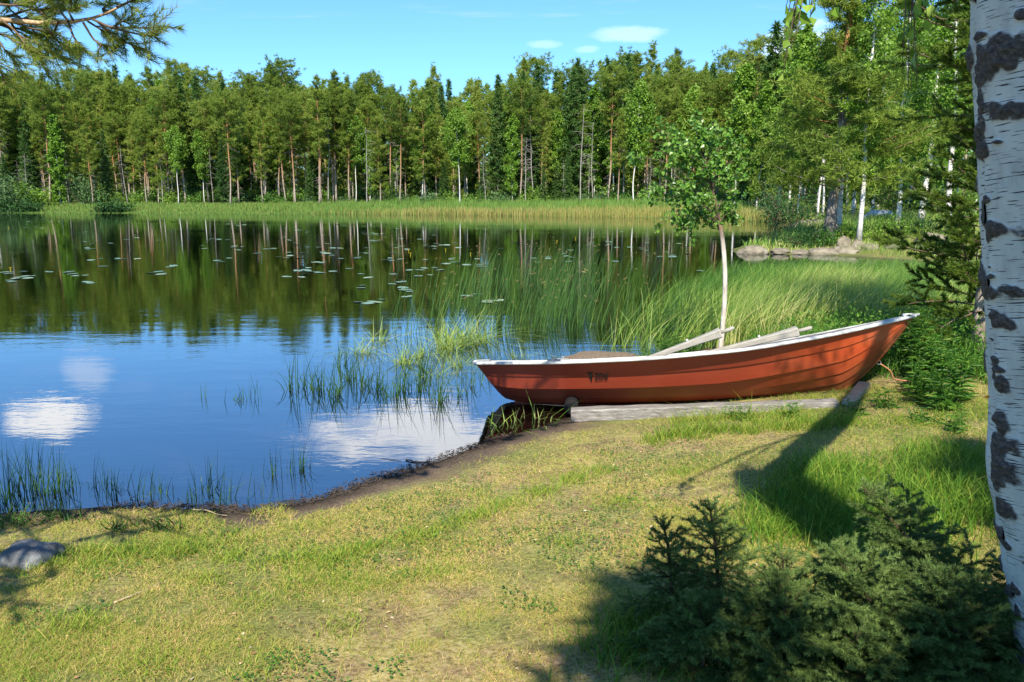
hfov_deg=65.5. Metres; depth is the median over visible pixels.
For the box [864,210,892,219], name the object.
boulder
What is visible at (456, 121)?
birch tree
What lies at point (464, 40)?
sky
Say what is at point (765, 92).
birch tree
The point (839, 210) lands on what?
birch tree
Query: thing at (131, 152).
birch tree
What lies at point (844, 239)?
rock
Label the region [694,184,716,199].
bush
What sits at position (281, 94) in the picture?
pine tree
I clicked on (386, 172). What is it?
spruce tree
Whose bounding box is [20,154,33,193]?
dead tree
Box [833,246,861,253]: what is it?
rock
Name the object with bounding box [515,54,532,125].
pine tree
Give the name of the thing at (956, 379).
leafy plant
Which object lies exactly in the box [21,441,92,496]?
reed tuft
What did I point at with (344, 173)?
pine tree
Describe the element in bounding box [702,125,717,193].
birch tree
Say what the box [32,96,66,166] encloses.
pine tree
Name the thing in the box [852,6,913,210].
birch tree
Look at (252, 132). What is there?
birch tree
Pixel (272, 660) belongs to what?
clover
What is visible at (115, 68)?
spruce tree
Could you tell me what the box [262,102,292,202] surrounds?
pine tree
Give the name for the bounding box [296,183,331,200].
bush
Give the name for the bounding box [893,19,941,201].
birch tree
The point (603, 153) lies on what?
pine tree
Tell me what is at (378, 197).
bush
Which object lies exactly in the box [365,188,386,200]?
bush
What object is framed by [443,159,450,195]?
spruce tree
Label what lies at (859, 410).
leafy plant
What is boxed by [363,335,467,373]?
reed tuft
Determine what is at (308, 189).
spruce tree
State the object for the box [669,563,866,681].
spruce sapling
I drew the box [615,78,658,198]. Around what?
birch tree
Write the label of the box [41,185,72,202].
bush
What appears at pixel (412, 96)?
spruce tree
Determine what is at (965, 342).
undergrowth
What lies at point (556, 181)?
spruce tree
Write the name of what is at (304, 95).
pine tree
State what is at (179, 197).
bush
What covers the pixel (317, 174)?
spruce tree
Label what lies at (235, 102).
pine tree
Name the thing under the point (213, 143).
pine tree
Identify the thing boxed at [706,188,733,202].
bush
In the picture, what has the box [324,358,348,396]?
reed tuft
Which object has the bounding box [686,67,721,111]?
pine tree
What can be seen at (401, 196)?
bush
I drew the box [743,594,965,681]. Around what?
spruce sapling
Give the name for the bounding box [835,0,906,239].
birch tree
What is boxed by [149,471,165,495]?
reed tuft
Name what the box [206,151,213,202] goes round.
dead tree
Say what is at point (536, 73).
spruce tree
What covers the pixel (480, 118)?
tree
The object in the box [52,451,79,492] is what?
reed tuft
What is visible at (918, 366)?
leafy plant
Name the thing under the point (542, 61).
pine tree
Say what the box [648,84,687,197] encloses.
pine tree
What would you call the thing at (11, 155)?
pine tree
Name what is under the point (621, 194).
bush
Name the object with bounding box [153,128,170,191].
pine tree
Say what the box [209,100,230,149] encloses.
pine tree
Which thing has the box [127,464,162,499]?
reed tuft
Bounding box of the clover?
[2,400,971,681]
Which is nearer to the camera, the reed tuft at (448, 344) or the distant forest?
the reed tuft at (448, 344)
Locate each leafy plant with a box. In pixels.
[0,498,34,527]
[8,503,57,529]
[18,497,67,521]
[62,502,95,523]
[97,508,140,533]
[128,509,163,528]
[135,511,183,536]
[193,522,240,540]
[634,346,663,355]
[655,331,708,353]
[723,400,756,421]
[769,400,801,419]
[841,394,871,416]
[869,387,904,408]
[870,306,926,364]
[892,299,934,369]
[896,348,942,392]
[900,305,949,368]
[900,363,942,405]
[904,401,944,425]
[908,326,964,381]
[913,457,966,477]
[917,372,965,412]
[922,333,966,389]
[933,348,983,404]
[936,403,971,432]
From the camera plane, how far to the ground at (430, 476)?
4.13 m
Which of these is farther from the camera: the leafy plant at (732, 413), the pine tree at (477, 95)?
the pine tree at (477, 95)
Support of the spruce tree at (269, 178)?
on the ground at (430, 476)
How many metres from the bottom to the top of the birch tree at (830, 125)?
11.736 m
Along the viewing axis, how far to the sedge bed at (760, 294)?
12.05 m
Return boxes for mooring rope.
[880,364,911,381]
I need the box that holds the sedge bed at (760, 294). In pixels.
[596,253,979,349]
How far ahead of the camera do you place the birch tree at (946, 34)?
28.75 m
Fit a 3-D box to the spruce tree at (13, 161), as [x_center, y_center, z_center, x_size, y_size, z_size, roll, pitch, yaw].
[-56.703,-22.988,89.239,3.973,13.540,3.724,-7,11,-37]
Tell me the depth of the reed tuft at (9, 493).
5.45 m
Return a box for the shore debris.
[98,431,518,516]
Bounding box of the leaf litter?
[5,427,825,681]
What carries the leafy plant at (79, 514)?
on the ground at (430, 476)
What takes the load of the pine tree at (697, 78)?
on the ground at (430, 476)
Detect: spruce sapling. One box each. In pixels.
[611,586,775,681]
[615,513,705,639]
[652,493,772,658]
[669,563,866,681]
[733,540,820,641]
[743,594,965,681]
[761,531,1023,681]
[846,472,1012,661]
[860,555,1023,681]
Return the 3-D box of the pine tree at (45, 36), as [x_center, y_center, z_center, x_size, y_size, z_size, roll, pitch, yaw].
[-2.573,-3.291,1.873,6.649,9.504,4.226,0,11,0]
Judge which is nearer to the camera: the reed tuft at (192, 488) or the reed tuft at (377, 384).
the reed tuft at (192, 488)
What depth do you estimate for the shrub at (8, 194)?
73.72 m
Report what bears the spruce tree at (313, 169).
on the ground at (430, 476)
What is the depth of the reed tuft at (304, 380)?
8.57 m
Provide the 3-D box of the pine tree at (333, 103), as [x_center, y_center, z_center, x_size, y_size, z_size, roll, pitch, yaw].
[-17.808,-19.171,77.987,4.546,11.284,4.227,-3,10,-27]
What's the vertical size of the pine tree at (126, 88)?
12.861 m
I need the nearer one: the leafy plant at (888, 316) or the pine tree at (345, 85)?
the leafy plant at (888, 316)
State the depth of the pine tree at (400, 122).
73.46 m
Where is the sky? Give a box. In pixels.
[0,0,972,180]
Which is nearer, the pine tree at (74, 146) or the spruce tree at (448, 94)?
the pine tree at (74, 146)
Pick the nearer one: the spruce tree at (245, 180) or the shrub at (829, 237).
the shrub at (829, 237)
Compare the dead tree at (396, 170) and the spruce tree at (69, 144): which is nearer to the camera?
the dead tree at (396, 170)
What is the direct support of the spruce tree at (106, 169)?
on the ground at (430, 476)
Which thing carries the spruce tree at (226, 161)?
on the ground at (430, 476)
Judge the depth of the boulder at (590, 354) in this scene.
9.80 m
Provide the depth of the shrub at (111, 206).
71.42 m
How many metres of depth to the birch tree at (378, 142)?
73.86 m
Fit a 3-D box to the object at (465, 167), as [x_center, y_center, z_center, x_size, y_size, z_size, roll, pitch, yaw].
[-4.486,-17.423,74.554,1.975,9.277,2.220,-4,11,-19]
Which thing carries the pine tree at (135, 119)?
on the ground at (430, 476)
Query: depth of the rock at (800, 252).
26.00 m
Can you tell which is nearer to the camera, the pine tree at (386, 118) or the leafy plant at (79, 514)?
the leafy plant at (79, 514)
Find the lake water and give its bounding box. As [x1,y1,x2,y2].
[0,213,949,512]
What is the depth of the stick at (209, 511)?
5.19 m
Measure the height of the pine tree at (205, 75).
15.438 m
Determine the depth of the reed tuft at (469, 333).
10.96 m
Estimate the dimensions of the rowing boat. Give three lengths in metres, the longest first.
4.189 x 1.542 x 0.895 m
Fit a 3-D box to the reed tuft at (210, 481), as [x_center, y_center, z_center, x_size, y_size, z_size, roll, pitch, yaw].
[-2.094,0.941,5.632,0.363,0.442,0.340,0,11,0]
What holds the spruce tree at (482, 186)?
on the ground at (430, 476)
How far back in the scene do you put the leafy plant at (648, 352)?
9.68 m
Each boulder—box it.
[0,539,64,569]
[564,351,639,358]
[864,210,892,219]
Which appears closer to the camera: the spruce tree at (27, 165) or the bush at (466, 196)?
the bush at (466, 196)
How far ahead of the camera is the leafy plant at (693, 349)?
9.44 m
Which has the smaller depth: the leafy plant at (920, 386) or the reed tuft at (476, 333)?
the leafy plant at (920, 386)
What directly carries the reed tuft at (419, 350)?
in the lake water
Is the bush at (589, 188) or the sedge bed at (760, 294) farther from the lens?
the bush at (589, 188)
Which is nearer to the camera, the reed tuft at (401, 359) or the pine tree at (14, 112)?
the reed tuft at (401, 359)
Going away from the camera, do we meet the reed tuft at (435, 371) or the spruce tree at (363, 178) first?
the reed tuft at (435, 371)
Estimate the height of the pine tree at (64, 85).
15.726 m
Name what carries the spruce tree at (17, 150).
on the ground at (430, 476)
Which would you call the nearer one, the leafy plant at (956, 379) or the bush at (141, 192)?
the leafy plant at (956, 379)
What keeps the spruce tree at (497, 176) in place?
on the ground at (430, 476)
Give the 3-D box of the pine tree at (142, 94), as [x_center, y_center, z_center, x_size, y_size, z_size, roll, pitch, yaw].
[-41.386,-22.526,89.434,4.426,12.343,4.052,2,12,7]
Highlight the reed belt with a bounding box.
[2,196,804,221]
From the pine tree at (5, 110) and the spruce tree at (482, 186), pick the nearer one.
the spruce tree at (482, 186)
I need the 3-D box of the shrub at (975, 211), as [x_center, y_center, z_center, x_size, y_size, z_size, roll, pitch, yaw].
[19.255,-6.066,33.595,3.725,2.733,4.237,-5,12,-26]
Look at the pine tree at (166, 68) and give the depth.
98.15 m
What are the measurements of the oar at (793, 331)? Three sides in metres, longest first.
1.988 x 0.132 x 0.094 m
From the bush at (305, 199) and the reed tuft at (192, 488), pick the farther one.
the bush at (305, 199)
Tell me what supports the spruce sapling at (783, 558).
on the ground at (430, 476)
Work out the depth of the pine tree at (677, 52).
84.16 m
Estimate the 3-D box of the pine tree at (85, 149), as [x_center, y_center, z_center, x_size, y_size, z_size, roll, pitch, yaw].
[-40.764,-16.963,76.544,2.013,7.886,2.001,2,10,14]
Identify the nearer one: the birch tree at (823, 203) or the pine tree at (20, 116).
the birch tree at (823, 203)
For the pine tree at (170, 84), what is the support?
on the ground at (430, 476)
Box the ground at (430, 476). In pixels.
[0,182,1011,681]
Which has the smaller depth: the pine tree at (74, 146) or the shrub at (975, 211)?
the shrub at (975, 211)
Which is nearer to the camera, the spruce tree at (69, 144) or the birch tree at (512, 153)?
the birch tree at (512, 153)
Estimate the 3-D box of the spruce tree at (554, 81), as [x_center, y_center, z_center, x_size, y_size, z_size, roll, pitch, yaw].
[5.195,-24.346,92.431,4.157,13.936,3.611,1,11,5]
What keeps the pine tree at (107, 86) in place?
on the ground at (430, 476)
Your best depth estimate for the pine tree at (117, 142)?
80.82 m
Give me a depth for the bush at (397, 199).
73.53 m
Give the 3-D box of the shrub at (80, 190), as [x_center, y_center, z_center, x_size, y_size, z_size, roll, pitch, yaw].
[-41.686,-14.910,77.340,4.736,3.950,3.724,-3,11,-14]
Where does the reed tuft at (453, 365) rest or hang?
in the lake water
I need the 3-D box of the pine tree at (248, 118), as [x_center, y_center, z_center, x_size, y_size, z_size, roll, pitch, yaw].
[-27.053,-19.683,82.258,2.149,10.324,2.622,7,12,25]
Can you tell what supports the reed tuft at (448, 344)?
in the lake water
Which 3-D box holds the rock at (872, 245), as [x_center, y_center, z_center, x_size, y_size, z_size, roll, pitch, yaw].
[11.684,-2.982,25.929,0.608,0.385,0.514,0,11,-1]
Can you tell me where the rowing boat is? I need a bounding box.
[472,313,919,405]
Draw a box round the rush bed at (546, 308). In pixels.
[379,234,691,339]
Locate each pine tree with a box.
[0,0,187,113]
[0,81,14,177]
[0,99,9,139]
[0,125,11,170]
[2,70,32,177]
[2,95,33,144]
[10,89,48,182]
[12,70,47,177]
[16,73,47,195]
[17,78,70,200]
[30,121,48,195]
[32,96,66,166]
[46,89,79,189]
[50,63,91,184]
[56,120,75,202]
[63,101,91,181]
[65,69,104,182]
[66,118,86,176]
[67,68,109,167]
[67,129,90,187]
[72,65,123,116]
[75,123,100,204]
[77,96,101,184]
[83,85,112,191]
[84,69,115,185]
[98,80,140,183]
[99,65,126,193]
[99,110,130,198]
[102,116,123,192]
[104,85,138,194]
[120,78,151,188]
[120,110,154,194]
[122,83,150,191]
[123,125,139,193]
[125,70,140,178]
[126,106,158,192]
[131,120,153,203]
[136,64,161,187]
[140,87,184,192]
[141,85,171,175]
[143,70,165,139]
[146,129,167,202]
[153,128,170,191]
[159,59,176,116]
[161,57,191,176]
[161,79,190,190]
[161,87,191,202]
[165,70,192,171]
[180,65,226,120]
[182,66,201,139]
[183,96,218,202]
[191,99,214,159]
[198,79,245,129]
[205,88,247,204]
[206,68,229,109]
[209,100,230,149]
[218,93,252,200]
[225,68,261,163]
[233,87,245,138]
[239,75,258,180]
[239,99,255,191]
[242,69,286,193]
[242,103,258,193]
[249,87,273,193]
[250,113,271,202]
[251,54,306,185]
[252,83,297,194]
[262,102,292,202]
[266,75,291,185]
[267,96,309,202]
[267,114,286,195]
[280,71,301,180]
[281,93,306,201]
[287,88,316,193]
[291,122,307,189]
[294,83,317,162]
[304,74,331,203]
[306,85,351,202]
[306,89,333,200]
[316,88,333,191]
[322,69,347,202]
[324,132,342,188]
[325,84,365,200]
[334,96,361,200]
[337,127,361,190]
[342,72,355,131]
[344,134,360,199]
[346,69,388,194]
[352,97,386,199]
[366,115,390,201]
[370,83,409,188]
[378,93,421,201]
[384,84,390,144]
[396,125,412,194]
[403,86,440,196]
[413,86,446,107]
[424,62,446,125]
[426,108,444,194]
[431,103,447,192]
[440,99,468,196]
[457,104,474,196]
[460,84,485,165]
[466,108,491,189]
[468,77,485,171]
[474,89,504,190]
[483,85,507,134]
[483,113,505,181]
[498,75,548,200]
[505,130,519,170]
[512,52,559,105]
[514,127,523,180]
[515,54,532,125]
[524,88,559,184]
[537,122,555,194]
[550,69,565,125]
[556,58,600,118]
[560,113,585,182]
[575,102,601,186]
[589,61,635,198]
[599,46,650,110]
[599,108,618,189]
[609,108,628,199]
[623,50,649,126]
[631,114,646,194]
[641,110,660,192]
[643,39,665,185]
[643,66,658,189]
[646,68,682,194]
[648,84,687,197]
[662,54,696,196]
[665,65,716,129]
[671,47,681,168]
[682,91,713,184]
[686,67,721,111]
[700,63,743,177]
[703,61,709,94]
[707,70,729,186]
[712,44,751,80]
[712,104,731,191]
[728,33,783,195]
[731,0,971,237]
[774,2,804,194]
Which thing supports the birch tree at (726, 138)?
on the ground at (430, 476)
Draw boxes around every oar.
[646,326,734,356]
[704,326,811,351]
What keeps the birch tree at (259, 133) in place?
on the ground at (430, 476)
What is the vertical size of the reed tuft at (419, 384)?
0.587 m
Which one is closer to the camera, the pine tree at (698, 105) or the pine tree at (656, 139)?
the pine tree at (698, 105)
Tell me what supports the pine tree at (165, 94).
on the ground at (430, 476)
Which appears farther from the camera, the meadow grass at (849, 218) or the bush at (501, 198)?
the bush at (501, 198)
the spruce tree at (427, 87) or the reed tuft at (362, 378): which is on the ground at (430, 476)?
the spruce tree at (427, 87)
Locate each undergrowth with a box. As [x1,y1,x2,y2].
[0,149,786,200]
[734,299,987,383]
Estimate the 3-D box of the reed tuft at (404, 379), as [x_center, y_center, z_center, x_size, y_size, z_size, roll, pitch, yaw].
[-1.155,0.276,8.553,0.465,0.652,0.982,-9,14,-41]
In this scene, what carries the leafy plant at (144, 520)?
on the ground at (430, 476)
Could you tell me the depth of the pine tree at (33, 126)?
79.50 m
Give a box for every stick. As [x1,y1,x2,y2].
[113,582,160,603]
[193,509,226,515]
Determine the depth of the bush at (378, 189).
83.16 m
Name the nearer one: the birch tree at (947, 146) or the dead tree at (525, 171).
the birch tree at (947, 146)
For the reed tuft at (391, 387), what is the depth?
8.17 m
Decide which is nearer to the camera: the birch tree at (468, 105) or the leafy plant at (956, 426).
the leafy plant at (956, 426)
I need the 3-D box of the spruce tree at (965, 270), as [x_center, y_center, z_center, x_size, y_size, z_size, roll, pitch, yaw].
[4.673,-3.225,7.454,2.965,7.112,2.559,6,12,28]
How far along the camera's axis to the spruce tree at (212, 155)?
94.89 m
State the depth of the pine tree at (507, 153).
74.74 m
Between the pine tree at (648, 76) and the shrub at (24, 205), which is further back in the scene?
the pine tree at (648, 76)
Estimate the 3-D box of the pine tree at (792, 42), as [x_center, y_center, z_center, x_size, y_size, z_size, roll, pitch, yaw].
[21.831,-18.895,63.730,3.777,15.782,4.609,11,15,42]
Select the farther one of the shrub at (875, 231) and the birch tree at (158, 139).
the birch tree at (158, 139)
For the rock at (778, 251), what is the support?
on the ground at (430, 476)
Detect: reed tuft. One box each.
[0,428,33,497]
[0,438,43,505]
[5,431,65,493]
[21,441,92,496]
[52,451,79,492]
[82,447,121,489]
[91,463,136,497]
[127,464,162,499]
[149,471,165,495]
[181,483,214,507]
[186,470,203,498]
[189,451,239,495]
[210,462,253,504]
[242,376,260,399]
[263,445,283,475]
[266,351,300,390]
[290,354,329,388]
[290,433,323,472]
[301,302,566,357]
[302,345,344,390]
[306,324,413,360]
[315,343,366,380]
[320,316,463,356]
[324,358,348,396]
[337,335,364,365]
[343,325,502,360]
[343,353,393,394]
[354,345,389,385]
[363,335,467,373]
[372,357,432,402]
[376,354,481,386]
[378,312,566,357]
[385,347,423,390]
[406,309,558,348]
[410,362,459,400]
[411,355,437,390]
[412,338,438,375]
[418,340,489,375]
[445,369,475,399]
[448,339,560,359]
[461,348,485,388]
[477,404,536,434]
[490,408,545,426]
[526,391,576,428]
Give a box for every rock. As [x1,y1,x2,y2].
[736,245,768,254]
[770,248,790,254]
[791,249,808,254]
[793,219,824,227]
[808,247,838,254]
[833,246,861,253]
[836,236,850,245]
[850,240,863,249]
[861,243,878,250]
[884,244,898,248]
[914,232,944,248]
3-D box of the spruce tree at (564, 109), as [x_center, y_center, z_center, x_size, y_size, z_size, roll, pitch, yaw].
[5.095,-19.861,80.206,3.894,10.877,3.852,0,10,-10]
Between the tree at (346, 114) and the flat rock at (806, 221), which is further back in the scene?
the tree at (346, 114)
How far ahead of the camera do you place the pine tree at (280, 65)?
89.43 m
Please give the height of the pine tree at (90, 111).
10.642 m
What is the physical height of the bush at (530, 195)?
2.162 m
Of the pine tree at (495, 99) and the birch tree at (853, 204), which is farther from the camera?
the pine tree at (495, 99)
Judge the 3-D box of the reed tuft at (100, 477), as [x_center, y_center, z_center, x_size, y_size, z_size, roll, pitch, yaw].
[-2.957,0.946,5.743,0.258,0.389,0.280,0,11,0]
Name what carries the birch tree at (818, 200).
on the ground at (430, 476)
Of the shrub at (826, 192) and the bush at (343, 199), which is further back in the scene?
the bush at (343, 199)
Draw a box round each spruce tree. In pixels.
[0,77,20,179]
[0,154,10,192]
[4,128,20,181]
[15,96,41,194]
[19,129,43,200]
[37,72,56,182]
[51,77,76,184]
[52,95,71,190]
[97,129,119,201]
[109,63,136,190]
[167,78,205,194]
[183,154,197,200]
[185,73,216,198]
[208,144,216,189]
[212,81,244,201]
[214,138,233,203]
[227,105,248,190]
[238,101,256,192]
[256,88,281,192]
[265,63,294,185]
[303,158,315,201]
[304,122,327,195]
[305,155,317,200]
[329,88,353,191]
[346,91,365,188]
[367,108,391,190]
[388,170,396,200]
[394,101,414,196]
[403,91,417,194]
[406,80,444,192]
[435,84,458,191]
[439,162,447,199]
[442,78,453,169]
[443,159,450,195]
[457,173,468,189]
[463,107,480,193]
[476,158,488,199]
[482,74,516,198]
[512,70,527,180]
[515,61,544,187]
[516,102,540,198]
[534,93,561,195]
[537,167,547,201]
[550,69,561,149]
[550,163,561,201]
[552,66,589,199]
[552,89,570,178]
[558,57,593,186]
[561,152,573,201]
[590,55,620,192]
[600,52,645,193]
[635,68,665,186]
[675,166,684,197]
[696,65,730,190]
[730,59,765,189]
[736,20,794,203]
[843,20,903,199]
[869,0,985,363]
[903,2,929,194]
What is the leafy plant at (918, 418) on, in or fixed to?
on the ground at (430, 476)
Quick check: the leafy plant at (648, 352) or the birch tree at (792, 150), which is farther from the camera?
the birch tree at (792, 150)
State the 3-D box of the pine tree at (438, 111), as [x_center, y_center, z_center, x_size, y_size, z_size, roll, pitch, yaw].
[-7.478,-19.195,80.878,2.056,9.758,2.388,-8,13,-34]
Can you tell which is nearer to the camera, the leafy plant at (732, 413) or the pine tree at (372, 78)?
the leafy plant at (732, 413)
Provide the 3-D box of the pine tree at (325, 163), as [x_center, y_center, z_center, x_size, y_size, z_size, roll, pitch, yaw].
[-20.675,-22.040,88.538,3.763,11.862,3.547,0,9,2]
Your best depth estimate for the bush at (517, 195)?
76.09 m
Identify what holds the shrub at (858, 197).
on the ground at (430, 476)
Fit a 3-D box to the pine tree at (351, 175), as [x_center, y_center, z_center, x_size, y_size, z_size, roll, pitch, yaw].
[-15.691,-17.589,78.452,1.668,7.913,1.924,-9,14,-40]
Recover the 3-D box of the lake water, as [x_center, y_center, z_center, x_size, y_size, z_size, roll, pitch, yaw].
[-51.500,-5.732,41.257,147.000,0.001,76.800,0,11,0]
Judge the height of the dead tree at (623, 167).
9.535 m
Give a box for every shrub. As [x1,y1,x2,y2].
[0,171,36,204]
[0,196,48,212]
[0,198,17,212]
[7,178,54,206]
[59,170,108,205]
[88,198,143,212]
[741,173,819,223]
[754,182,825,231]
[770,219,841,247]
[787,177,876,215]
[805,226,842,245]
[821,169,893,207]
[834,221,868,238]
[846,175,915,208]
[847,207,912,242]
[851,157,954,213]
[863,210,941,237]
[886,156,973,216]
[900,214,950,235]
[907,178,978,221]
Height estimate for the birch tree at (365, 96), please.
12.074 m
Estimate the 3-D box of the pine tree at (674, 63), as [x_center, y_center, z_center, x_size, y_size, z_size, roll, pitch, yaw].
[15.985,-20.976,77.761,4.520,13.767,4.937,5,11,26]
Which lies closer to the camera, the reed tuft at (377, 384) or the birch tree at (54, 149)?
the reed tuft at (377, 384)
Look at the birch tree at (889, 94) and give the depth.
49.47 m
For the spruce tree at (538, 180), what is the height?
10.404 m
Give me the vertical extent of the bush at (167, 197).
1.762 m
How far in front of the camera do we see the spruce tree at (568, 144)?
73.21 m
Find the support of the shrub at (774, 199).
on the ground at (430, 476)
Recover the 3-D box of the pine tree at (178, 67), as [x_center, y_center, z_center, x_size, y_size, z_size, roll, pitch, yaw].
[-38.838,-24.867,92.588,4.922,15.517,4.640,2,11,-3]
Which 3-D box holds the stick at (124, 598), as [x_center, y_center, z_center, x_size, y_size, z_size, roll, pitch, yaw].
[-1.816,1.225,3.885,0.027,0.039,0.282,5,12,23]
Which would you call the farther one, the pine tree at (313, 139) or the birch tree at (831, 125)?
the pine tree at (313, 139)
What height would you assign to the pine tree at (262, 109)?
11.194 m
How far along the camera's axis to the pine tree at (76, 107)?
80.73 m
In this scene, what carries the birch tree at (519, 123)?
on the ground at (430, 476)
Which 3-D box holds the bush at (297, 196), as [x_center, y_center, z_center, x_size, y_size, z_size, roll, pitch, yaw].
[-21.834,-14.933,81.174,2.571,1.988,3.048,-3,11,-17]
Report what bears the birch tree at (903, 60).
on the ground at (430, 476)
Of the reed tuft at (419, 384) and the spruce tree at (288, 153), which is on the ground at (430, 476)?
the spruce tree at (288, 153)
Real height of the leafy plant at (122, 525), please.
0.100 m
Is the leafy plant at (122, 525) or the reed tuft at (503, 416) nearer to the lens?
the leafy plant at (122, 525)
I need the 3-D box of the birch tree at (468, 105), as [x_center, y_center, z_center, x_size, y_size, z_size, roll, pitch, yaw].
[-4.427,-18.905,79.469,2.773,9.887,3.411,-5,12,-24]
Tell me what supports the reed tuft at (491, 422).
in the lake water
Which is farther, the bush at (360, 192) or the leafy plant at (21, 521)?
the bush at (360, 192)
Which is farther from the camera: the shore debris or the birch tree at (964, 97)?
the birch tree at (964, 97)
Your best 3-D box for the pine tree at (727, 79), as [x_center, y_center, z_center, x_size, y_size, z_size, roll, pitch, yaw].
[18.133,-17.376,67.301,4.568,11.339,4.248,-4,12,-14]
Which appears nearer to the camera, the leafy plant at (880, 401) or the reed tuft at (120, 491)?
the reed tuft at (120, 491)
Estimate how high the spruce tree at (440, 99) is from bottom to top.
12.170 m
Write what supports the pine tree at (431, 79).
on the ground at (430, 476)
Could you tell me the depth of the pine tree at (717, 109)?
66.64 m
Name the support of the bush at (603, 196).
on the ground at (430, 476)
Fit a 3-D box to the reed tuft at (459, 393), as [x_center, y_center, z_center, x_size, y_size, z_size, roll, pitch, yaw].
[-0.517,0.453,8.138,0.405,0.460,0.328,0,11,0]
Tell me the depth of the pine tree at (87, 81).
86.37 m
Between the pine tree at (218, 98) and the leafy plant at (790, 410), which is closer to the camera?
the leafy plant at (790, 410)
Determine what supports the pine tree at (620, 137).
on the ground at (430, 476)
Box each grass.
[658,195,979,261]
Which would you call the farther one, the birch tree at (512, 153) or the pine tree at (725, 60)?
the pine tree at (725, 60)
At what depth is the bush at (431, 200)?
72.52 m
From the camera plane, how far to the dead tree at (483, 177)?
71.75 m
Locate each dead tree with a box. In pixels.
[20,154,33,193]
[114,152,127,201]
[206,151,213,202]
[263,136,271,198]
[318,122,338,201]
[363,128,375,201]
[391,143,399,197]
[479,155,488,197]
[518,142,535,200]
[521,117,535,198]
[571,107,594,200]
[586,125,600,195]
[613,98,624,191]
[643,139,654,187]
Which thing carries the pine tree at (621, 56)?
on the ground at (430, 476)
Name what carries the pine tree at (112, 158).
on the ground at (430, 476)
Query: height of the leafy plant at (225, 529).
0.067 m
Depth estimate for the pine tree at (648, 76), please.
78.88 m
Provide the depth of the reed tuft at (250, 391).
8.16 m
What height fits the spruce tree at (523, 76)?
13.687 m
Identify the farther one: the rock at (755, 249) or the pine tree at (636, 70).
the pine tree at (636, 70)
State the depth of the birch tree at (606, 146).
70.66 m
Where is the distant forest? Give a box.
[11,59,976,184]
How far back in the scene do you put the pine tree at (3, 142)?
79.79 m
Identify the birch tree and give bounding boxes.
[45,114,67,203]
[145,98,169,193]
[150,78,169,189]
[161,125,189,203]
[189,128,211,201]
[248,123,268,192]
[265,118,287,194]
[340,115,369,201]
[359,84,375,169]
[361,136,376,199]
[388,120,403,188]
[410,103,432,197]
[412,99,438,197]
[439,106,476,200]
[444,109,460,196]
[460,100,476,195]
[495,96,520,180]
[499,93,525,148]
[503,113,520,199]
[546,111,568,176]
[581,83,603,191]
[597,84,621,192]
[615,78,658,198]
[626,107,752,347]
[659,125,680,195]
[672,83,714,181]
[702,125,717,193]
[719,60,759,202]
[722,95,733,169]
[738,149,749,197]
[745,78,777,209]
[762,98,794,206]
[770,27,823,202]
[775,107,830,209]
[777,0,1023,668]
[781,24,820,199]
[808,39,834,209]
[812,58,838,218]
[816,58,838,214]
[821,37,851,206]
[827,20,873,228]
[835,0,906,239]
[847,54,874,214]
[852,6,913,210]
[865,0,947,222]
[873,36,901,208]
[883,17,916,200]
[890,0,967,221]
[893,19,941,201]
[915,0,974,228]
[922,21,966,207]
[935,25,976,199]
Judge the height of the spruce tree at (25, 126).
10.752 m
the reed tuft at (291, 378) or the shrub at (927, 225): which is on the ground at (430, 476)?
the shrub at (927, 225)
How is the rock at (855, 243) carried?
on the ground at (430, 476)
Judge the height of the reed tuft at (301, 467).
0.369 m
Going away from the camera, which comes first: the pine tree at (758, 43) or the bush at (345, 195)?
the pine tree at (758, 43)
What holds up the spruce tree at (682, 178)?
on the ground at (430, 476)
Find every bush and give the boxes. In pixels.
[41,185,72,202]
[52,187,75,202]
[77,186,117,202]
[107,190,128,201]
[120,191,132,201]
[124,191,147,202]
[127,184,157,203]
[146,191,157,200]
[148,190,171,201]
[151,185,171,195]
[159,190,183,203]
[174,192,187,202]
[180,189,206,203]
[192,189,214,201]
[224,195,239,203]
[232,185,256,194]
[233,188,259,201]
[244,188,261,201]
[250,183,273,195]
[254,182,280,199]
[254,188,278,203]
[267,195,289,203]
[271,184,298,200]
[287,185,303,201]
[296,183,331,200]
[300,195,312,203]
[321,189,337,200]
[330,190,347,201]
[335,195,349,201]
[338,190,351,199]
[344,182,365,200]
[346,183,368,201]
[352,184,367,200]
[361,180,389,198]
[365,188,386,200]
[370,192,386,200]
[371,190,388,200]
[378,184,402,198]
[386,195,401,202]
[387,190,410,202]
[415,190,438,203]
[416,189,446,200]
[428,186,440,198]
[436,190,457,201]
[458,192,472,200]
[467,189,492,205]
[487,190,519,203]
[506,185,524,200]
[514,185,546,201]
[572,191,589,201]
[576,182,596,196]
[576,184,612,202]
[597,183,622,198]
[607,188,635,202]
[631,189,657,201]
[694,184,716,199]
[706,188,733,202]
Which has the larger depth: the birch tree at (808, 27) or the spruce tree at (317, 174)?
the spruce tree at (317, 174)
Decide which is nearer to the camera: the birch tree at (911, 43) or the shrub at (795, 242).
the shrub at (795, 242)
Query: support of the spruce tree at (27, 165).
on the ground at (430, 476)
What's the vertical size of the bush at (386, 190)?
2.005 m
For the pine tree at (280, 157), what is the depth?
77.87 m

